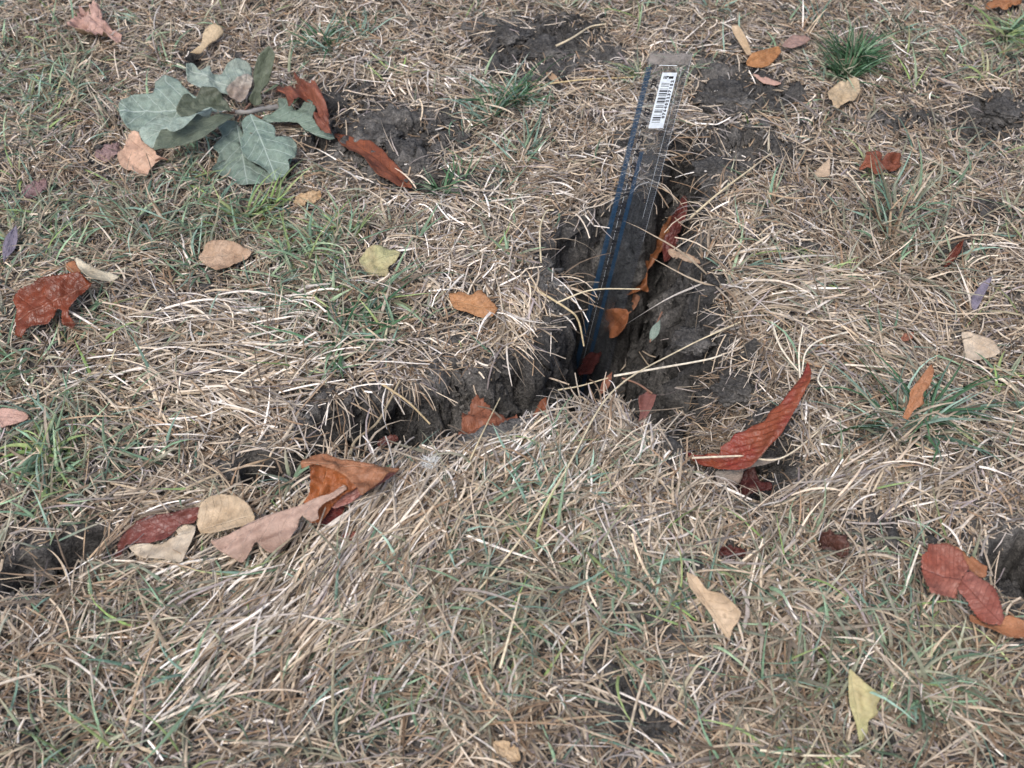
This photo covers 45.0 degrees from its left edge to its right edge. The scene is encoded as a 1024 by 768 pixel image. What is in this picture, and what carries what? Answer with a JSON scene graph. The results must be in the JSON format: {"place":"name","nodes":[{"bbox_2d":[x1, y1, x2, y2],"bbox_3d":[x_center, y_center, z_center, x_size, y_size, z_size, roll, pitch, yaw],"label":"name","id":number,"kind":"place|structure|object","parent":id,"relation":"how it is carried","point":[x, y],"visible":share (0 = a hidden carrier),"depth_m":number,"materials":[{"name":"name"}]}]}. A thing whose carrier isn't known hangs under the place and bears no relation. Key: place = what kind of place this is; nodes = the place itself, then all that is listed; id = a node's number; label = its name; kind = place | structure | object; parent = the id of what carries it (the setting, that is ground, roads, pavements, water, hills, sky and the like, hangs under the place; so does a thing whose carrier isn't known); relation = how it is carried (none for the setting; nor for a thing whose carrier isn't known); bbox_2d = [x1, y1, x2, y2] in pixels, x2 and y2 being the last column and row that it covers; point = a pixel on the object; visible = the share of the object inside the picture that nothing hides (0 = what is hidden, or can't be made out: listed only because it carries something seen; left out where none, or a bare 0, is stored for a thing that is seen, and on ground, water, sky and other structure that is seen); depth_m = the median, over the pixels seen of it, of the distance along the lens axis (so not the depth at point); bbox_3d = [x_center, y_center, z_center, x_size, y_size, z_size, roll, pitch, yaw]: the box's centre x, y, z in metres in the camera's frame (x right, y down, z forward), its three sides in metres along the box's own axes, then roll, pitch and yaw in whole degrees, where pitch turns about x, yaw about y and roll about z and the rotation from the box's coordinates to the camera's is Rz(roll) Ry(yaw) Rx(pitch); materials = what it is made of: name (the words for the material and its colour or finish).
{"place":"outdoors","nodes":[
{"label":"outdoors","id":0,"kind":"place"},
{"bbox_2d":[0,0,1023,767],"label":"ground","id":1,"kind":"structure","parent":0,"point":[532,394],"depth_m":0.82,"materials":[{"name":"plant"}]},
{"bbox_2d":[2,226,17,262],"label":"fallen leaf","id":2,"kind":"object","parent":1,"relation":"on","point":[10,239],"visible":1,"depth_m":0.84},
{"bbox_2d":[0,408,28,427],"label":"fallen leaf","id":3,"kind":"object","parent":1,"relation":"on","point":[9,416],"visible":1,"depth_m":0.73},
{"bbox_2d":[23,178,47,198],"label":"fallen leaf","id":4,"kind":"object","parent":1,"relation":"on","point":[40,186],"visible":1,"depth_m":0.88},
{"bbox_2d":[23,565,60,584],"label":"soil clod","id":5,"kind":"object","parent":1,"relation":"on","point":[38,578],"visible":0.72,"depth_m":0.69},
{"bbox_2d":[0,388,89,524],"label":"grass tuft","id":6,"kind":"object","parent":1,"relation":"on","point":[66,460],"visible":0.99,"depth_m":0.71,"materials":[{"name":"plant"}]},
{"bbox_2d":[0,270,140,394],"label":"grass tuft","id":7,"kind":"object","parent":1,"relation":"on","point":[20,352],"visible":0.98,"depth_m":0.77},
{"bbox_2d":[0,466,154,652],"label":"grass tussock","id":8,"kind":"object","parent":1,"relation":"on","point":[62,595],"depth_m":0.67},
{"bbox_2d":[95,142,120,162],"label":"fallen leaf","id":9,"kind":"object","parent":1,"relation":"on","point":[105,152],"visible":0.97,"depth_m":0.91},
{"bbox_2d":[52,148,246,255],"bbox_3d":[-0.245,-0.122,0.845,0.129,0.041,0.124,0,50,0],"label":"grass tuft","id":10,"kind":"object","parent":1,"relation":"on","point":[129,208],"visible":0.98,"depth_m":0.85,"materials":[{"name":"plant"}]},
{"bbox_2d":[115,507,198,557],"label":"fallen leaf","id":11,"kind":"object","parent":1,"relation":"on","point":[166,525],"visible":1,"depth_m":0.68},
{"bbox_2d":[100,576,261,767],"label":"grass tuft","id":12,"kind":"object","parent":1,"relation":"on","point":[169,678],"visible":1,"depth_m":0.62,"materials":[{"name":"plant"}]},
{"bbox_2d":[155,141,220,193],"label":"grass tuft","id":13,"kind":"object","parent":1,"relation":"on","point":[191,159],"visible":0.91,"depth_m":0.89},
{"bbox_2d":[190,24,223,53],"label":"fallen leaf","id":14,"kind":"object","parent":1,"relation":"on","point":[213,33],"visible":1,"depth_m":0.98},
{"bbox_2d":[197,494,254,532],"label":"fallen leaf","id":15,"kind":"object","parent":1,"relation":"on","point":[219,513],"visible":1,"depth_m":0.68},
{"bbox_2d":[190,159,314,229],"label":"grass tuft","id":16,"kind":"object","parent":1,"relation":"on","point":[262,211],"visible":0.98,"depth_m":0.86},
{"bbox_2d":[317,506,344,525],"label":"fallen leaf","id":17,"kind":"object","parent":1,"relation":"on","point":[332,514],"visible":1,"depth_m":0.68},
{"bbox_2d":[304,464,355,522],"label":"fallen leaf","id":18,"kind":"object","parent":17,"relation":"on","point":[324,480],"visible":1,"depth_m":0.68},
{"bbox_2d":[263,186,402,294],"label":"grass tuft","id":19,"kind":"object","parent":1,"relation":"on","point":[356,224],"visible":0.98,"depth_m":0.84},
{"bbox_2d":[249,257,421,390],"bbox_3d":[-0.112,-0.038,0.773,0.098,0.030,0.115,18,52,15],"label":"grass tuft","id":20,"kind":"object","parent":1,"relation":"on","point":[349,358],"visible":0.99,"depth_m":0.78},
{"bbox_2d":[274,1,400,61],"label":"grass tuft","id":21,"kind":"object","parent":1,"relation":"on","point":[325,38],"visible":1,"depth_m":0.99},
{"bbox_2d":[233,196,468,347],"bbox_3d":[-0.121,-0.069,0.796,0.160,0.038,0.131,37,59,27],"label":"grass tuft","id":22,"kind":"object","parent":1,"relation":"on","point":[334,298],"visible":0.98,"depth_m":0.81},
{"bbox_2d":[335,134,411,187],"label":"fallen leaf","id":23,"kind":"object","parent":1,"relation":"on","point":[381,163],"visible":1,"depth_m":0.90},
{"bbox_2d":[359,245,400,276],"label":"fallen leaf","id":24,"kind":"object","parent":1,"relation":"on","point":[373,258],"visible":1,"depth_m":0.82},
{"bbox_2d":[362,122,403,147],"bbox_3d":[-0.100,-0.187,0.927,0.038,0.015,0.032,0,50,0],"label":"soil clod","id":25,"kind":"object","parent":1,"relation":"on","point":[377,137],"visible":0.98,"depth_m":0.92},
{"bbox_2d":[336,522,467,667],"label":"grass tuft","id":26,"kind":"object","parent":1,"relation":"on","point":[390,583],"visible":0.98,"depth_m":0.64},
{"bbox_2d":[384,136,426,171],"bbox_3d":[-0.078,-0.168,0.912,0.043,0.022,0.039,30,56,23],"label":"soil clod","id":27,"kind":"object","parent":1,"relation":"on","point":[409,144],"visible":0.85,"depth_m":0.91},
{"bbox_2d":[316,451,558,679],"bbox_3d":[-0.040,0.091,0.653,0.127,0.036,0.145,0,50,0],"label":"grass tussock","id":28,"kind":"object","parent":1,"relation":"on","point":[439,602],"depth_m":0.65,"materials":[{"name":"plant"}]},
{"bbox_2d":[406,145,488,203],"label":"grass tuft","id":29,"kind":"object","parent":1,"relation":"on","point":[450,177],"visible":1,"depth_m":0.88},
{"bbox_2d":[355,595,620,767],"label":"grass tussock","id":30,"kind":"object","parent":1,"relation":"on","point":[480,723],"depth_m":0.60,"materials":[{"name":"plant"}]},
{"bbox_2d":[499,594,520,667],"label":"straw stalk","id":31,"kind":"object","parent":30,"relation":"on","point":[506,644],"visible":1,"depth_m":0.61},
{"bbox_2d":[458,394,517,434],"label":"fallen leaf","id":32,"kind":"object","parent":1,"relation":"on","point":[475,418],"visible":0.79,"depth_m":0.74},
{"bbox_2d":[453,258,543,361],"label":"grass tussock","id":33,"kind":"object","parent":1,"relation":"on","point":[510,321],"depth_m":0.78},
{"bbox_2d":[436,52,575,136],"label":"grass tuft","id":34,"kind":"object","parent":1,"relation":"on","point":[523,94],"visible":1,"depth_m":0.94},
{"bbox_2d":[493,740,520,762],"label":"fallen leaf","id":35,"kind":"object","parent":1,"relation":"on","point":[503,748],"visible":1,"depth_m":0.59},
{"bbox_2d":[489,23,532,46],"bbox_3d":[-0.003,-0.284,1.009,0.036,0.014,0.028,24,54,19],"label":"soil clod","id":36,"kind":"object","parent":1,"relation":"on","point":[505,35],"visible":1,"depth_m":1.00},
{"bbox_2d":[0,0,1023,767],"bbox_3d":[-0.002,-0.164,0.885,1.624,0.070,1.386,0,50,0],"label":"dry grass","id":37,"kind":"structure","parent":1,"relation":"on","point":[382,506],"depth_m":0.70,"materials":[{"name":"plant"}]},
{"bbox_2d":[13,271,91,337],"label":"fallen leaf","id":38,"kind":"object","parent":37,"relation":"on","point":[40,301],"visible":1,"depth_m":0.78,"materials":[{"name":"plant"}]},
{"bbox_2d":[67,0,121,42],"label":"fallen leaf","id":39,"kind":"object","parent":37,"relation":"on","point":[94,23],"visible":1,"depth_m":0.99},
{"bbox_2d":[76,257,119,281],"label":"fallen leaf","id":40,"kind":"object","parent":37,"relation":"on","point":[88,270],"visible":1,"depth_m":0.79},
{"bbox_2d":[117,130,167,175],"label":"fallen leaf","id":41,"kind":"object","parent":37,"relation":"on","point":[136,148],"visible":0.98,"depth_m":0.90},
{"bbox_2d":[128,524,195,561],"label":"fallen leaf","id":42,"kind":"object","parent":37,"relation":"on","point":[180,542],"visible":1,"depth_m":0.67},
{"bbox_2d":[198,240,251,269],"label":"fallen leaf","id":43,"kind":"object","parent":37,"relation":"on","point":[217,254],"visible":1,"depth_m":0.82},
{"bbox_2d":[119,46,334,184],"bbox_3d":[-0.208,-0.196,0.904,0.124,0.045,0.134,-29,56,-22],"label":"oak sprig","id":44,"kind":"object","parent":37,"relation":"on","point":[156,120],"visible":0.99,"depth_m":0.91,"materials":[{"name":"green plant"}]},
{"bbox_2d":[211,485,346,562],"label":"fallen leaf","id":45,"kind":"object","parent":37,"relation":"on","point":[272,532],"visible":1,"depth_m":0.67,"materials":[{"name":"plant"}]},
{"bbox_2d":[275,72,331,133],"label":"fallen leaf","id":46,"kind":"object","parent":37,"relation":"on","point":[304,90],"visible":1,"depth_m":0.92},
{"bbox_2d":[294,190,320,206],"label":"fallen leaf","id":47,"kind":"object","parent":37,"relation":"on","point":[312,196],"visible":1,"depth_m":0.87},
{"bbox_2d":[301,453,399,494],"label":"fallen leaf","id":48,"kind":"object","parent":37,"relation":"on","point":[363,477],"visible":1,"depth_m":0.67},
{"bbox_2d":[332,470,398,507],"bbox_3d":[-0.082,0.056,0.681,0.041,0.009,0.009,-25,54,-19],"label":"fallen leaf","id":49,"kind":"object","parent":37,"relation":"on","point":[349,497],"visible":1,"depth_m":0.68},
{"bbox_2d":[349,379,400,455],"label":"straw stalk","id":50,"kind":"object","parent":37,"relation":"on","point":[372,427],"visible":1,"depth_m":0.73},
{"bbox_2d":[381,384,430,424],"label":"straw stalk","id":51,"kind":"object","parent":37,"relation":"on","point":[406,400],"visible":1,"depth_m":0.74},
{"bbox_2d":[449,290,497,317],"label":"fallen leaf","id":52,"kind":"object","parent":37,"relation":"on","point":[478,303],"visible":1,"depth_m":0.79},
{"bbox_2d":[530,285,584,345],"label":"straw stalk","id":53,"kind":"object","parent":37,"relation":"on","point":[560,304],"visible":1,"depth_m":0.79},
{"bbox_2d":[469,322,739,600],"bbox_3d":[0.052,0.027,0.709,0.023,0.024,0.265,31,57,24],"label":"straw stalk","id":54,"kind":"object","parent":37,"relation":"on","point":[538,513],"visible":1,"depth_m":0.68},
{"bbox_2d":[614,354,721,376],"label":"straw stalk","id":55,"kind":"object","parent":37,"relation":"on","point":[645,370],"visible":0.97,"depth_m":0.76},
{"bbox_2d":[689,153,770,218],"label":"straw stalk","id":56,"kind":"object","parent":37,"relation":"on","point":[709,200],"visible":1,"depth_m":0.85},
{"bbox_2d":[718,544,745,556],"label":"fallen leaf","id":57,"kind":"object","parent":37,"relation":"on","point":[724,550],"visible":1,"depth_m":0.67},
{"bbox_2d":[746,46,780,67],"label":"fallen leaf","id":58,"kind":"object","parent":37,"relation":"on","point":[763,58],"visible":1,"depth_m":0.95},
{"bbox_2d":[782,34,809,47],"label":"fallen leaf","id":59,"kind":"object","parent":37,"relation":"on","point":[793,41],"visible":1,"depth_m":0.97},
{"bbox_2d":[827,77,860,107],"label":"fallen leaf","id":60,"kind":"object","parent":37,"relation":"on","point":[842,92],"visible":1,"depth_m":0.93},
{"bbox_2d":[848,669,880,741],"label":"fallen leaf","id":61,"kind":"object","parent":37,"relation":"on","point":[863,701],"visible":1,"depth_m":0.61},
{"bbox_2d":[921,543,968,597],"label":"fallen leaf","id":62,"kind":"object","parent":37,"relation":"on","point":[945,567],"visible":1,"depth_m":0.65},
{"bbox_2d":[957,570,1003,625],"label":"fallen leaf","id":63,"kind":"object","parent":62,"relation":"on","point":[981,596],"visible":1,"depth_m":0.64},
{"bbox_2d":[961,332,999,360],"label":"fallen leaf","id":64,"kind":"object","parent":37,"relation":"on","point":[983,346],"visible":0.99,"depth_m":0.79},
{"bbox_2d":[971,277,991,309],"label":"fallen leaf","id":65,"kind":"object","parent":37,"relation":"on","point":[976,300],"visible":1,"depth_m":0.82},
{"bbox_2d":[985,0,1021,9],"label":"fallen leaf","id":66,"kind":"object","parent":37,"relation":"on","point":[1004,4],"visible":1,"depth_m":1.02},
{"bbox_2d":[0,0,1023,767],"bbox_3d":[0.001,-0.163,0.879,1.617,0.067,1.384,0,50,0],"label":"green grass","id":67,"kind":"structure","parent":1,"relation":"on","point":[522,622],"depth_m":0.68,"materials":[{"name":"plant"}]},
{"bbox_2d":[468,102,559,176],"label":"grass tuft","id":68,"kind":"object","parent":1,"relation":"on","point":[530,148],"visible":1,"depth_m":0.91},
{"bbox_2d":[519,33,575,63],"bbox_3d":[0.029,-0.268,1.000,0.045,0.016,0.040,21,53,17],"label":"soil clod","id":69,"kind":"object","parent":1,"relation":"on","point":[541,44],"visible":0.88,"depth_m":1.00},
{"bbox_2d":[488,423,620,527],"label":"grass tuft","id":70,"kind":"object","parent":1,"relation":"on","point":[566,494],"visible":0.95,"depth_m":0.68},
{"bbox_2d":[577,351,600,375],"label":"fallen leaf","id":71,"kind":"object","parent":1,"relation":"on","point":[590,361],"visible":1,"depth_m":0.91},
{"bbox_2d":[587,686,615,718],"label":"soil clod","id":72,"kind":"object","parent":1,"relation":"on","point":[600,705],"visible":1,"depth_m":0.62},
{"bbox_2d":[605,308,628,337],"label":"fallen leaf","id":73,"kind":"object","parent":1,"relation":"on","point":[616,319],"visible":1,"depth_m":0.92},
{"bbox_2d":[559,393,681,467],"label":"grass tussock","id":74,"kind":"object","parent":1,"relation":"on","point":[615,420],"depth_m":0.72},
{"bbox_2d":[576,53,691,400],"bbox_3d":[0.077,-0.089,0.890,0.033,0.312,0.004,-5,38,-23],"label":"ruler","id":75,"kind":"object","parent":1,"relation":"on","point":[663,99],"visible":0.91,"depth_m":0.84,"materials":[{"name":"clear plastic"}]},
{"bbox_2d":[622,377,655,428],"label":"fallen leaf","id":76,"kind":"object","parent":1,"relation":"on","point":[646,400],"visible":0.98,"depth_m":0.75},
{"bbox_2d":[627,216,671,294],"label":"fallen leaf","id":77,"kind":"object","parent":1,"relation":"on","point":[643,286],"visible":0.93,"depth_m":0.92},
{"bbox_2d":[649,311,662,342],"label":"fallen leaf","id":78,"kind":"object","parent":1,"relation":"on","point":[654,331],"visible":1,"depth_m":0.79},
{"bbox_2d":[662,196,687,261],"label":"fallen leaf","id":79,"kind":"object","parent":1,"relation":"on","point":[675,230],"visible":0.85,"depth_m":0.92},
{"bbox_2d":[668,249,699,263],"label":"fallen leaf","id":80,"kind":"object","parent":1,"relation":"on","point":[673,253],"visible":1,"depth_m":0.82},
{"bbox_2d":[670,324,716,356],"bbox_3d":[0.117,-0.028,0.800,0.030,0.012,0.025,0,50,0],"label":"soil clod","id":81,"kind":"object","parent":1,"relation":"on","point":[683,336],"visible":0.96,"depth_m":0.80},
{"bbox_2d":[688,455,717,466],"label":"fallen leaf","id":82,"kind":"object","parent":1,"relation":"on","point":[708,462],"visible":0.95,"depth_m":0.72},
{"bbox_2d":[687,572,740,640],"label":"fallen leaf","id":83,"kind":"object","parent":1,"relation":"on","point":[723,610],"visible":1,"depth_m":0.64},
{"bbox_2d":[690,154,737,189],"bbox_3d":[0.144,-0.151,0.880,0.037,0.014,0.040,0,50,0],"label":"soil clod","id":84,"kind":"object","parent":1,"relation":"on","point":[711,166],"visible":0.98,"depth_m":0.88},
{"bbox_2d":[695,222,733,271],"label":"grass tussock","id":85,"kind":"object","parent":1,"relation":"on","point":[701,252],"depth_m":0.82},
{"bbox_2d":[690,75,757,113],"bbox_3d":[0.164,-0.216,0.938,0.058,0.025,0.044,0,50,0],"label":"soil clod","id":86,"kind":"object","parent":1,"relation":"on","point":[728,94],"visible":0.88,"depth_m":0.93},
{"bbox_2d":[709,367,767,406],"bbox_3d":[0.144,0.002,0.779,0.041,0.014,0.029,0,50,0],"label":"soil clod","id":87,"kind":"object","parent":1,"relation":"on","point":[735,390],"visible":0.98,"depth_m":0.77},
{"bbox_2d":[732,25,750,54],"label":"fallen leaf","id":88,"kind":"object","parent":1,"relation":"on","point":[739,34],"visible":1,"depth_m":0.96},
{"bbox_2d":[684,362,811,469],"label":"fallen leaf","id":89,"kind":"object","parent":1,"relation":"on","point":[752,444],"visible":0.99,"depth_m":0.72,"materials":[{"name":"plant"}]},
{"bbox_2d":[692,402,850,460],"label":"straw stalk","id":90,"kind":"object","parent":89,"relation":"on","point":[725,456],"visible":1,"depth_m":0.72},
{"bbox_2d":[627,199,872,362],"bbox_3d":[0.147,-0.071,0.799,0.155,0.036,0.148,0,50,0],"label":"grass tussock","id":91,"kind":"object","parent":1,"relation":"on","point":[733,293],"depth_m":0.80,"materials":[{"name":"plant"}]},
{"bbox_2d":[715,457,784,485],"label":"fallen leaf","id":92,"kind":"object","parent":1,"relation":"on","point":[733,476],"visible":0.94,"depth_m":0.73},
{"bbox_2d":[737,467,771,495],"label":"fallen leaf","id":93,"kind":"object","parent":1,"relation":"on","point":[747,476],"visible":0.88,"depth_m":0.73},
{"bbox_2d":[629,593,905,767],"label":"grass tussock","id":94,"kind":"object","parent":1,"relation":"on","point":[717,748],"depth_m":0.61,"materials":[{"name":"plant"}]},
{"bbox_2d":[688,515,927,683],"bbox_3d":[0.152,0.111,0.646,0.104,0.032,0.090,-16,52,-13],"label":"grass tuft","id":95,"kind":"object","parent":1,"relation":"on","point":[767,599],"visible":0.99,"depth_m":0.64,"materials":[{"name":"plant"}]},
{"bbox_2d":[760,749,859,756],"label":"straw stalk","id":96,"kind":"object","parent":1,"relation":"on","point":[791,754],"visible":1,"depth_m":0.60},
{"bbox_2d":[815,158,829,176],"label":"fallen leaf","id":97,"kind":"object","parent":1,"relation":"on","point":[823,170],"visible":0.99,"depth_m":0.88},
{"bbox_2d":[818,529,849,558],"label":"fallen leaf","id":98,"kind":"object","parent":1,"relation":"on","point":[830,540],"visible":0.98,"depth_m":0.67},
{"bbox_2d":[807,3,908,90],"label":"grass tuft","id":99,"kind":"object","parent":1,"relation":"on","point":[852,57],"visible":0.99,"depth_m":0.96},
{"bbox_2d":[859,150,900,173],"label":"fallen leaf","id":100,"kind":"object","parent":1,"relation":"on","point":[890,161],"visible":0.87,"depth_m":0.89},
{"bbox_2d":[830,124,965,257],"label":"grass tuft","id":101,"kind":"object","parent":1,"relation":"on","point":[887,194],"visible":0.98,"depth_m":0.85,"materials":[{"name":"plant"}]},
{"bbox_2d":[785,180,1023,332],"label":"grass tussock","id":102,"kind":"object","parent":1,"relation":"on","point":[941,275],"depth_m":0.84,"materials":[{"name":"plant"}]},
{"bbox_2d":[813,327,1022,479],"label":"grass tuft","id":103,"kind":"object","parent":1,"relation":"on","point":[957,411],"visible":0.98,"depth_m":0.73,"materials":[{"name":"plant"}]},
{"bbox_2d":[902,364,933,419],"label":"fallen leaf","id":104,"kind":"object","parent":103,"relation":"on","point":[918,389],"visible":1,"depth_m":0.73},
{"bbox_2d":[850,621,996,755],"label":"grass tuft","id":105,"kind":"object","parent":1,"relation":"on","point":[888,662],"visible":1,"depth_m":0.62,"materials":[{"name":"plant"}]},
{"bbox_2d":[832,597,1023,767],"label":"grass tussock","id":106,"kind":"object","parent":1,"relation":"on","point":[997,730],"depth_m":0.61,"materials":[{"name":"plant"}]},
{"bbox_2d":[944,240,963,266],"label":"fallen leaf","id":107,"kind":"object","parent":1,"relation":"on","point":[957,248],"visible":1,"depth_m":0.84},
{"bbox_2d":[952,545,986,577],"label":"fallen leaf","id":108,"kind":"object","parent":1,"relation":"on","point":[977,568],"visible":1,"depth_m":0.66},
{"bbox_2d":[962,0,1023,54],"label":"grass tuft","id":109,"kind":"object","parent":1,"relation":"on","point":[1016,28],"visible":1,"depth_m":1.00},
{"bbox_2d":[969,614,1023,637],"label":"fallen leaf","id":110,"kind":"object","parent":1,"relation":"on","point":[1011,626],"visible":1,"depth_m":0.63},
{"bbox_2d":[976,350,1023,400],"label":"grass tuft","id":111,"kind":"object","parent":1,"relation":"on","point":[999,365],"visible":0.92,"depth_m":0.77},
{"bbox_2d":[977,96,1023,123],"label":"soil clod","id":112,"kind":"object","parent":1,"relation":"on","point":[1003,109],"visible":1,"depth_m":0.94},
{"bbox_2d":[997,577,1023,605],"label":"soil clod","id":113,"kind":"object","parent":1,"relation":"on","point":[1010,588],"visible":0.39,"depth_m":0.69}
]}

